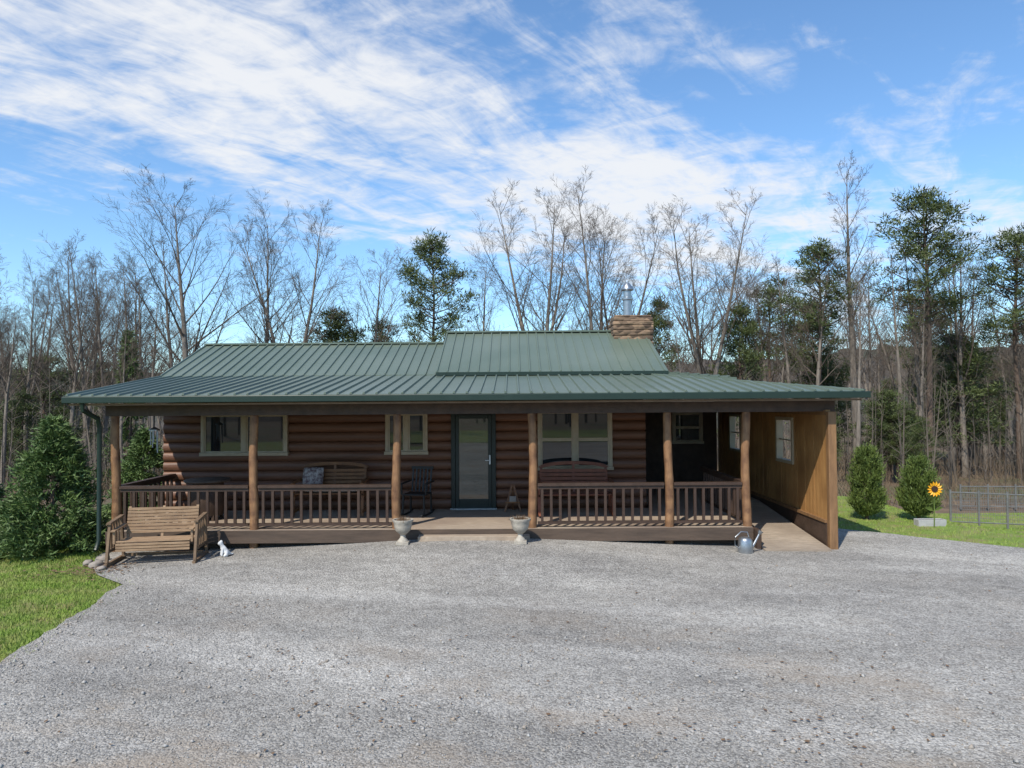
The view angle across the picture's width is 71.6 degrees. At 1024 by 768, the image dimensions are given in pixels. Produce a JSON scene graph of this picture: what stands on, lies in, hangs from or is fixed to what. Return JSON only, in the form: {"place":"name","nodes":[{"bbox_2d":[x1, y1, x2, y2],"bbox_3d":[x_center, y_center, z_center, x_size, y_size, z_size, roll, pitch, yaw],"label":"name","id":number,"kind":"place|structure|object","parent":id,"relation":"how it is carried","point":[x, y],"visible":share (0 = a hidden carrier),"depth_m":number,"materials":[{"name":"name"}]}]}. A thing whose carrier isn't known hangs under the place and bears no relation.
{"place":"outdoors","nodes":[
{"label":"outdoors","id":0,"kind":"place"},
{"bbox_2d":[0,540,130,663],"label":"lawn","id":1,"kind":"structure","parent":0,"point":[56,574],"depth_m":10.26,"materials":[{"name":"green plant"}]},
{"bbox_2d":[0,345,1021,437],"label":"hills","id":2,"kind":"structure","parent":0,"point":[162,422],"depth_m":148.97,"materials":[{"name":"plant"}]},
{"bbox_2d":[0,529,1023,767],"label":"gravel driveway","id":3,"kind":"structure","parent":0,"point":[712,565],"depth_m":7.57,"materials":[{"name":"grey gravel"}]},
{"bbox_2d":[104,504,208,567],"bbox_3d":[-6.126,2.606,12.300,1.461,0.909,0.862,0,-1,-9],"label":"glider bench","id":4,"kind":"object","parent":3,"relation":"on","point":[198,526],"visible":1,"depth_m":12.44,"materials":[{"name":"brown wood"}]},
{"bbox_2d":[392,515,413,545],"bbox_3d":[-1.936,2.591,12.654,0.375,0.530,0.403,-1,-2,36],"label":"stone urn","id":5,"kind":"object","parent":3,"relation":"on","point":[402,526],"visible":1,"depth_m":12.54,"materials":[{"name":"stone"}]},
{"bbox_2d":[9,551,1007,767],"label":"fallen leaves","id":6,"kind":"object","parent":3,"relation":"on","point":[413,721],"visible":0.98,"depth_m":6.78,"materials":[{"name":"brown plant"}]},
{"bbox_2d":[508,514,530,544],"bbox_3d":[0.148,2.560,12.585,0.374,0.528,0.374,-1,-2,37],"label":"stone urn","id":7,"kind":"object","parent":3,"relation":"on","point":[520,524],"visible":1,"depth_m":12.48,"materials":[{"name":"stone"}]},
{"bbox_2d":[734,530,762,553],"bbox_3d":[4.184,2.781,12.551,0.553,0.392,0.267,0,-1,-10],"label":"watering can","id":8,"kind":"object","parent":3,"relation":"on","point":[746,544],"visible":1,"depth_m":12.46,"materials":[{"name":"silver metal"}]},
{"bbox_2d":[0,0,1023,371],"label":"sky","id":9,"kind":"structure","parent":0,"point":[407,116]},
{"bbox_2d":[1,430,1023,533],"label":"ground","id":10,"kind":"structure","parent":0,"point":[942,510],"depth_m":26.08,"materials":[{"name":"green plant"}]},
{"bbox_2d":[0,303,35,489],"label":"bare tree","id":11,"kind":"object","parent":10,"relation":"on","point":[8,384],"visible":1,"depth_m":29.68,"materials":[{"name":"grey plant"}]},
{"bbox_2d":[0,389,42,490],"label":"pine tree","id":12,"kind":"object","parent":10,"relation":"on","point":[22,406],"visible":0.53,"depth_m":31.94,"materials":[{"name":"green plant"}]},
{"bbox_2d":[0,248,58,409],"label":"bare tree","id":13,"kind":"object","parent":10,"relation":"on","point":[12,319],"visible":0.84,"depth_m":31.31,"materials":[{"name":"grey plant"}]},
{"bbox_2d":[0,252,62,450],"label":"bare tree","id":14,"kind":"object","parent":10,"relation":"on","point":[31,349],"visible":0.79,"depth_m":34.77,"materials":[{"name":"grey plant"}]},
{"bbox_2d":[0,265,87,485],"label":"bare tree","id":15,"kind":"object","parent":10,"relation":"on","point":[32,392],"visible":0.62,"depth_m":36.33,"materials":[{"name":"grey plant"}]},
{"bbox_2d":[0,350,105,443],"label":"pine tree","id":16,"kind":"object","parent":10,"relation":"on","point":[57,400],"visible":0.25,"depth_m":40.79,"materials":[{"name":"green plant"}]},
{"bbox_2d":[0,412,110,563],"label":"evergreen shrub","id":17,"kind":"object","parent":10,"relation":"on","point":[55,452],"visible":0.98,"depth_m":12.97,"materials":[{"name":"green plant"}]},
{"bbox_2d":[27,256,119,437],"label":"bare tree","id":18,"kind":"object","parent":10,"relation":"on","point":[88,370],"visible":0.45,"depth_m":49.16,"materials":[{"name":"grey plant"}]},
{"bbox_2d":[30,270,124,432],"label":"bare tree","id":19,"kind":"object","parent":10,"relation":"on","point":[72,412],"visible":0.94,"depth_m":31.89,"materials":[{"name":"grey plant"}]},
{"bbox_2d":[48,248,106,444],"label":"bare tree","id":20,"kind":"object","parent":10,"relation":"on","point":[68,262],"visible":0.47,"depth_m":51.72,"materials":[{"name":"grey plant"}]},
{"bbox_2d":[47,358,125,447],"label":"pine tree","id":21,"kind":"object","parent":10,"relation":"on","point":[99,407],"visible":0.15,"depth_m":51.83,"materials":[{"name":"green plant"}]},
{"bbox_2d":[29,229,156,461],"bbox_3d":[-19.894,-0.920,33.635,5.300,12.068,5.918,-1,-1,25],"label":"bare tree","id":22,"kind":"object","parent":10,"relation":"on","point":[88,408],"visible":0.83,"depth_m":32.84,"materials":[{"name":"grey plant"}]},
{"bbox_2d":[65,246,150,467],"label":"bare tree","id":23,"kind":"object","parent":10,"relation":"on","point":[105,422],"visible":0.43,"depth_m":44.08,"materials":[{"name":"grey plant"}]},
{"bbox_2d":[71,308,147,470],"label":"bare tree","id":24,"kind":"object","parent":10,"relation":"on","point":[123,375],"visible":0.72,"depth_m":30.17,"materials":[{"name":"grey plant"}]},
{"bbox_2d":[88,257,153,348],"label":"bare tree","id":25,"kind":"object","parent":10,"relation":"on","point":[124,302],"visible":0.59,"depth_m":41.90,"materials":[{"name":"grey plant"}]},
{"bbox_2d":[94,426,163,520],"bbox_3d":[-9.330,2.219,18.016,2.598,2.371,2.474,0,-1,0],"label":"evergreen shrub","id":26,"kind":"object","parent":10,"relation":"on","point":[134,467],"visible":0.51,"depth_m":17.70,"materials":[{"name":"green plant"}]},
{"bbox_2d":[96,330,162,486],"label":"cedar tree","id":27,"kind":"object","parent":10,"relation":"on","point":[126,423],"visible":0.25,"depth_m":32.81,"materials":[{"name":"green plant"}]},
{"bbox_2d":[87,257,180,429],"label":"bare tree","id":28,"kind":"object","parent":10,"relation":"on","point":[139,331],"visible":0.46,"depth_m":43.49,"materials":[{"name":"grey plant"}]},
{"bbox_2d":[88,241,186,432],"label":"bare tree","id":29,"kind":"object","parent":10,"relation":"on","point":[134,421],"visible":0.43,"depth_m":47.55,"materials":[{"name":"grey plant"}]},
{"bbox_2d":[123,292,171,469],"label":"bare tree","id":30,"kind":"object","parent":10,"relation":"on","point":[147,367],"visible":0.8,"depth_m":30.73,"materials":[{"name":"grey plant"}]},
{"bbox_2d":[130,320,173,472],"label":"bare tree","id":31,"kind":"object","parent":10,"relation":"on","point":[152,375],"visible":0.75,"depth_m":29.89,"materials":[{"name":"grey plant"}]},
{"bbox_2d":[127,310,193,454],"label":"bare tree","id":32,"kind":"object","parent":10,"relation":"on","point":[159,420],"visible":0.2,"depth_m":46.74,"materials":[{"name":"grey plant"}]},
{"bbox_2d":[141,232,201,366],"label":"bare tree","id":33,"kind":"object","parent":10,"relation":"on","point":[167,317],"visible":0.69,"depth_m":35.69,"materials":[{"name":"grey plant"}]},
{"bbox_2d":[156,301,213,369],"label":"bare tree","id":34,"kind":"object","parent":10,"relation":"on","point":[188,337],"visible":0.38,"depth_m":31.06,"materials":[{"name":"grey plant"}]},
{"bbox_2d":[78,163,334,367],"bbox_3d":[-12.771,-2.464,29.056,8.659,13.488,6.879,-1,-1,24],"label":"bare tree","id":35,"kind":"object","parent":10,"relation":"on","point":[183,335],"visible":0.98,"depth_m":29.75,"materials":[{"name":"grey plant"}]},
{"bbox_2d":[212,188,322,342],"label":"bare tree","id":36,"kind":"object","parent":10,"relation":"on","point":[268,267],"visible":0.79,"depth_m":33.46,"materials":[{"name":"grey plant"}]},
{"bbox_2d":[223,199,356,342],"bbox_3d":[-10.465,-2.196,32.680,6.516,12.891,6.739,-1,-1,5],"label":"bare tree","id":37,"kind":"object","parent":10,"relation":"on","point":[305,335],"visible":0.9,"depth_m":33.08,"materials":[{"name":"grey plant"}]},
{"bbox_2d":[297,303,373,342],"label":"pine tree","id":38,"kind":"object","parent":10,"relation":"on","point":[336,325],"visible":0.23,"depth_m":35.64,"materials":[{"name":"green plant"}]},
{"bbox_2d":[285,246,428,342],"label":"bare tree","id":39,"kind":"object","parent":10,"relation":"on","point":[380,274],"visible":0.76,"depth_m":36.12,"materials":[{"name":"grey plant"}]},
{"bbox_2d":[365,313,402,341],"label":"pine tree","id":40,"kind":"object","parent":10,"relation":"on","point":[389,334],"visible":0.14,"depth_m":37.90,"materials":[{"name":"green plant"}]},
{"bbox_2d":[392,228,480,341],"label":"pine tree","id":41,"kind":"object","parent":10,"relation":"on","point":[434,283],"visible":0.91,"depth_m":34.79,"materials":[{"name":"green plant"}]},
{"bbox_2d":[61,283,870,551],"bbox_3d":[-0.813,0.314,16.807,14.290,5.840,8.580,0,-1,0],"label":"log cabin","id":42,"kind":"object","parent":10,"relation":"on","point":[481,422],"visible":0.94,"depth_m":15.28,"materials":[{"name":"brown wood"}]},
{"bbox_2d":[184,477,230,520],"bbox_3d":[-6.134,2.319,14.302,0.880,0.818,0.880,0,-1,0],"label":"porch table","id":43,"kind":"object","parent":42,"relation":"on","point":[208,481],"visible":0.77,"depth_m":14.04,"materials":[{"name":"brown wood"}]},
{"bbox_2d":[199,415,288,455],"bbox_3d":[-5.813,1.084,15.458,1.920,0.950,0.185,0,-1,0],"label":"window","id":44,"kind":"structure","parent":42,"relation":"in","point":[220,435],"depth_m":15.43,"materials":[{"name":"clear glass"}]},
{"bbox_2d":[290,462,369,516],"bbox_3d":[-3.785,2.191,14.880,1.505,1.067,0.730,0,-1,0],"label":"porch bench","id":45,"kind":"object","parent":42,"relation":"on","point":[335,476],"visible":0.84,"depth_m":15.15,"materials":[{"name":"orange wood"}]},
{"bbox_2d":[306,491,356,492],"bbox_3d":[-3.705,2.205,14.825,1.200,0.100,0.460,0,-1,0],"label":"seat cushion","id":46,"kind":"object","parent":45,"relation":"on","point":[332,491],"visible":0.16,"depth_m":14.62,"materials":[{"name":"fabric"}]},
{"bbox_2d":[302,467,323,483],"bbox_3d":[-4.206,1.958,15.020,0.440,0.400,0.150,0,-19,0],"label":"throw pillow","id":47,"kind":"object","parent":46,"relation":"on","point":[313,475],"visible":0.86,"depth_m":14.96,"materials":[{"name":"fabric"}]},
{"bbox_2d":[384,414,428,454],"bbox_3d":[-2.293,1.059,15.458,0.960,0.950,0.185,0,-1,0],"label":"window","id":48,"kind":"structure","parent":42,"relation":"in","point":[414,427],"depth_m":15.41,"materials":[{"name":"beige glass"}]},
{"bbox_2d":[400,466,434,515],"bbox_3d":[-1.965,2.220,14.704,0.570,0.970,0.814,-1,-1,12],"label":"porch chair","id":49,"kind":"object","parent":42,"relation":"on","point":[411,493],"visible":0.97,"depth_m":14.90,"materials":[{"name":"black wood"}]},
{"bbox_2d":[450,414,496,509],"bbox_3d":[-0.834,1.638,15.417,1.010,2.150,0.200,0,-1,0],"label":"door","id":50,"kind":"structure","parent":42,"relation":"in","point":[473,468],"depth_m":15.40,"materials":[{"name":"clear glass"}]},
{"bbox_2d":[537,413,613,470],"bbox_3d":[1.368,1.204,15.454,1.660,1.330,0.185,0,-1,0],"label":"window","id":51,"kind":"structure","parent":42,"relation":"in","point":[561,436],"depth_m":15.42,"materials":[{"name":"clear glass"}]},
{"bbox_2d":[537,461,613,516],"bbox_3d":[1.295,2.147,14.555,1.575,1.065,0.872,0,-1,0],"label":"bench","id":52,"kind":"object","parent":42,"relation":"on","point":[573,474],"visible":0.81,"depth_m":14.88,"materials":[{"name":"brown wood"}]},
{"bbox_2d":[671,412,703,443],"bbox_3d":[4.884,1.212,19.804,0.890,0.900,0.185,0,-1,0],"label":"window","id":53,"kind":"structure","parent":42,"relation":"in","point":[686,427],"depth_m":19.77,"materials":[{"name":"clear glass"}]},
{"bbox_2d":[451,241,511,330],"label":"bare tree","id":54,"kind":"object","parent":10,"relation":"on","point":[484,315],"visible":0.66,"depth_m":35.94,"materials":[{"name":"grey plant"}]},
{"bbox_2d":[0,319,1022,458],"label":"distant woods","id":55,"kind":"object","parent":10,"relation":"on","point":[685,369],"depth_m":77.84,"materials":[{"name":"plant"}]},
{"bbox_2d":[0,440,1023,507],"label":"underbrush","id":56,"kind":"object","parent":10,"relation":"on","point":[938,467],"visible":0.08,"depth_m":27.65,"materials":[{"name":"plant"}]},
{"bbox_2d":[0,345,1023,500],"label":"sapling thicket","id":57,"kind":"object","parent":10,"relation":"on","point":[999,454],"visible":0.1,"depth_m":28.72,"materials":[{"name":"brown plant"}]},
{"bbox_2d":[460,179,621,330],"bbox_3d":[1.629,-3.162,35.862,8.415,14.785,8.474,1,-2,-40],"label":"bare tree","id":58,"kind":"object","parent":10,"relation":"on","point":[555,315],"visible":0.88,"depth_m":35.82,"materials":[{"name":"grey plant"}]},
{"bbox_2d":[542,166,656,329],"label":"bare tree","id":59,"kind":"object","parent":10,"relation":"on","point":[587,293],"visible":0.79,"depth_m":36.63,"materials":[{"name":"grey plant"}]},
{"bbox_2d":[560,202,679,353],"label":"bare tree","id":60,"kind":"object","parent":10,"relation":"on","point":[634,287],"visible":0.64,"depth_m":36.99,"materials":[{"name":"grey plant"}]},
{"bbox_2d":[642,290,690,399],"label":"pine tree","id":61,"kind":"object","parent":10,"relation":"on","point":[658,325],"visible":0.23,"depth_m":36.84,"materials":[{"name":"green plant"}]},
{"bbox_2d":[657,311,704,372],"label":"bare tree","id":62,"kind":"object","parent":10,"relation":"on","point":[677,351],"visible":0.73,"depth_m":29.91,"materials":[{"name":"grey plant"}]},
{"bbox_2d":[660,285,737,373],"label":"bare tree","id":63,"kind":"object","parent":10,"relation":"on","point":[711,368],"visible":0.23,"depth_m":55.79,"materials":[{"name":"grey plant"}]},
{"bbox_2d":[616,185,783,401],"bbox_3d":[9.392,-2.715,35.337,8.307,14.011,8.365,0,-1,-26],"label":"bare tree","id":64,"kind":"object","parent":10,"relation":"on","point":[700,338],"visible":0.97,"depth_m":34.40,"materials":[{"name":"grey plant"}]},
{"bbox_2d":[704,298,778,439],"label":"pine tree","id":65,"kind":"object","parent":10,"relation":"on","point":[735,347],"visible":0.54,"depth_m":35.89,"materials":[{"name":"green plant"}]},
{"bbox_2d":[707,240,779,379],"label":"bare tree","id":66,"kind":"object","parent":10,"relation":"on","point":[736,293],"visible":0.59,"depth_m":38.03,"materials":[{"name":"grey plant"}]},
{"bbox_2d":[746,281,800,398],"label":"pine tree","id":67,"kind":"object","parent":10,"relation":"on","point":[767,306],"visible":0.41,"depth_m":43.67,"materials":[{"name":"green plant"}]},
{"bbox_2d":[757,314,807,398],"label":"bare tree","id":68,"kind":"object","parent":10,"relation":"on","point":[783,364],"visible":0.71,"depth_m":35.26,"materials":[{"name":"grey plant"}]},
{"bbox_2d":[760,255,812,451],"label":"bare tree","id":69,"kind":"object","parent":10,"relation":"on","point":[786,353],"visible":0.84,"depth_m":35.00,"materials":[{"name":"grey plant"}]},
{"bbox_2d":[707,262,865,398],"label":"bare tree","id":70,"kind":"object","parent":10,"relation":"on","point":[771,376],"visible":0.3,"depth_m":43.62,"materials":[{"name":"grey plant"}]},
{"bbox_2d":[723,268,861,457],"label":"bare tree","id":71,"kind":"object","parent":10,"relation":"on","point":[763,329],"visible":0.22,"depth_m":43.96,"materials":[{"name":"grey plant"}]},
{"bbox_2d":[759,236,861,398],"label":"pine tree","id":72,"kind":"object","parent":10,"relation":"on","point":[808,262],"visible":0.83,"depth_m":34.80,"materials":[{"name":"green plant"}]},
{"bbox_2d":[770,296,856,433],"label":"pine tree","id":73,"kind":"object","parent":10,"relation":"on","point":[830,365],"visible":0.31,"depth_m":39.60,"materials":[{"name":"green plant"}]},
{"bbox_2d":[778,242,865,398],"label":"bare tree","id":74,"kind":"object","parent":10,"relation":"on","point":[818,362],"visible":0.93,"depth_m":33.98,"materials":[{"name":"grey plant"}]},
{"bbox_2d":[788,363,875,447],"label":"pine tree","id":75,"kind":"object","parent":10,"relation":"on","point":[805,377],"visible":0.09,"depth_m":40.34,"materials":[{"name":"green plant"}]},
{"bbox_2d":[821,150,883,466],"bbox_3d":[16.424,-3.232,34.755,3.319,15.903,3.712,-1,-1,28],"label":"bare tree","id":76,"kind":"object","parent":10,"relation":"on","point":[853,402],"visible":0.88,"depth_m":34.78,"materials":[{"name":"grey plant"}]},
{"bbox_2d":[834,274,881,471],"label":"bare tree","id":77,"kind":"object","parent":10,"relation":"on","point":[858,429],"visible":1,"depth_m":29.38,"materials":[{"name":"grey plant"}]},
{"bbox_2d":[827,241,897,457],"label":"bare tree","id":78,"kind":"object","parent":10,"relation":"on","point":[849,384],"visible":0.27,"depth_m":57.21,"materials":[{"name":"grey plant"}]},
{"bbox_2d":[827,252,904,441],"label":"bare tree","id":79,"kind":"object","parent":10,"relation":"on","point":[866,387],"visible":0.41,"depth_m":53.47,"materials":[{"name":"grey plant"}]},
{"bbox_2d":[845,441,890,518],"bbox_3d":[8.156,2.208,16.264,0.984,1.909,0.973,-1,-1,22],"label":"round shrub","id":80,"kind":"object","parent":10,"relation":"on","point":[865,486],"visible":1,"depth_m":16.09,"materials":[{"name":"green plant"}]},
{"bbox_2d":[855,309,906,408],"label":"bare tree","id":81,"kind":"object","parent":10,"relation":"on","point":[881,372],"visible":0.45,"depth_m":46.95,"materials":[{"name":"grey plant"}]},
{"bbox_2d":[861,403,906,481],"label":"pine tree","id":82,"kind":"object","parent":10,"relation":"on","point":[886,416],"visible":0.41,"depth_m":29.91,"materials":[{"name":"green plant"}]},
{"bbox_2d":[849,388,929,482],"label":"pine tree","id":83,"kind":"object","parent":10,"relation":"on","point":[891,395],"visible":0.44,"depth_m":29.91,"materials":[{"name":"green plant"}]},
{"bbox_2d":[872,243,927,468],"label":"bare tree","id":84,"kind":"object","parent":10,"relation":"on","point":[895,332],"visible":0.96,"depth_m":31.89,"materials":[{"name":"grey plant"}]},
{"bbox_2d":[851,252,954,429],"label":"bare tree","id":85,"kind":"object","parent":10,"relation":"on","point":[886,358],"visible":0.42,"depth_m":39.52,"materials":[{"name":"grey plant"}]},
{"bbox_2d":[876,403,935,464],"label":"pine tree","id":86,"kind":"object","parent":10,"relation":"on","point":[907,417],"visible":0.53,"depth_m":28.94,"materials":[{"name":"green plant"}]},
{"bbox_2d":[876,268,950,454],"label":"bare tree","id":87,"kind":"object","parent":10,"relation":"on","point":[921,388],"visible":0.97,"depth_m":30.91,"materials":[{"name":"grey plant"}]},
{"bbox_2d":[878,295,956,414],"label":"pine tree","id":88,"kind":"object","parent":10,"relation":"on","point":[894,353],"visible":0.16,"depth_m":41.96,"materials":[{"name":"green plant"}]},
{"bbox_2d":[892,452,943,517],"bbox_3d":[9.231,2.333,16.095,1.088,1.636,1.034,0,-1,0],"label":"round shrub","id":89,"kind":"object","parent":10,"relation":"on","point":[914,497],"visible":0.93,"depth_m":15.94,"materials":[{"name":"green plant"}]},
{"bbox_2d":[884,239,952,442],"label":"bare tree","id":90,"kind":"object","parent":10,"relation":"on","point":[901,328],"visible":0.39,"depth_m":33.64,"materials":[{"name":"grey plant"}]},
{"bbox_2d":[902,417,946,472],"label":"pine tree","id":91,"kind":"object","parent":10,"relation":"on","point":[919,429],"visible":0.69,"depth_m":27.06,"materials":[{"name":"green plant"}]},
{"bbox_2d":[861,184,1012,468],"bbox_3d":[18.883,-2.364,31.688,5.977,13.635,6.205,-1,-1,21],"label":"pine tree","id":92,"kind":"object","parent":10,"relation":"on","point":[930,205],"visible":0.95,"depth_m":31.71,"materials":[{"name":"green plant"}]},
{"bbox_2d":[881,227,1017,477],"bbox_3d":[19.943,-1.685,33.058,6.878,12.320,5.464,0,-1,-26],"label":"bare tree","id":93,"kind":"object","parent":10,"relation":"on","point":[960,355],"visible":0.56,"depth_m":32.92,"materials":[{"name":"grey plant"}]},
{"bbox_2d":[887,331,1023,475],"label":"pine tree","id":94,"kind":"object","parent":10,"relation":"on","point":[953,379],"visible":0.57,"depth_m":33.41,"materials":[{"name":"green plant"}]},
{"bbox_2d":[935,340,1015,470],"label":"pine tree","id":95,"kind":"object","parent":10,"relation":"on","point":[981,396],"visible":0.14,"depth_m":36.31,"materials":[{"name":"green plant"}]},
{"bbox_2d":[947,312,1009,464],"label":"bare tree","id":96,"kind":"object","parent":10,"relation":"on","point":[984,448],"visible":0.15,"depth_m":47.21,"materials":[{"name":"grey plant"}]},
{"bbox_2d":[959,484,1023,508],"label":"wire fence","id":97,"kind":"object","parent":10,"relation":"on","point":[1015,489],"visible":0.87,"depth_m":20.86,"materials":[{"name":"grey metal"}]},
{"bbox_2d":[960,222,1023,478],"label":"pine tree","id":98,"kind":"object","parent":10,"relation":"on","point":[1017,241],"visible":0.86,"depth_m":31.98,"materials":[{"name":"green plant"}]},
{"bbox_2d":[964,277,1023,465],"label":"bare tree","id":99,"kind":"object","parent":10,"relation":"on","point":[1009,420],"visible":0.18,"depth_m":45.35,"materials":[{"name":"grey plant"}]},
{"bbox_2d":[980,329,1023,445],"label":"bare tree","id":100,"kind":"object","parent":10,"relation":"on","point":[1004,371],"visible":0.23,"depth_m":45.24,"materials":[{"name":"grey plant"}]},
{"bbox_2d":[984,282,1023,447],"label":"bare tree","id":101,"kind":"object","parent":10,"relation":"on","point":[1020,375],"visible":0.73,"depth_m":31.86,"materials":[{"name":"grey plant"}]},
{"bbox_2d":[837,495,1023,547],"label":"lawn","id":102,"kind":"structure","parent":0,"point":[950,526],"depth_m":15.29,"materials":[{"name":"green plant"}]},
{"bbox_2d":[914,518,946,526],"bbox_3d":[9.041,2.996,15.355,0.600,0.150,0.200,0,-1,0],"label":"planter trough","id":103,"kind":"object","parent":102,"relation":"on","point":[919,522],"visible":0.94,"depth_m":15.26,"materials":[{"name":"stone"}]},
{"bbox_2d":[949,490,1023,529],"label":"wire fence","id":104,"kind":"object","parent":102,"relation":"on","point":[978,497],"visible":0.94,"depth_m":16.96,"materials":[{"name":"grey metal"}]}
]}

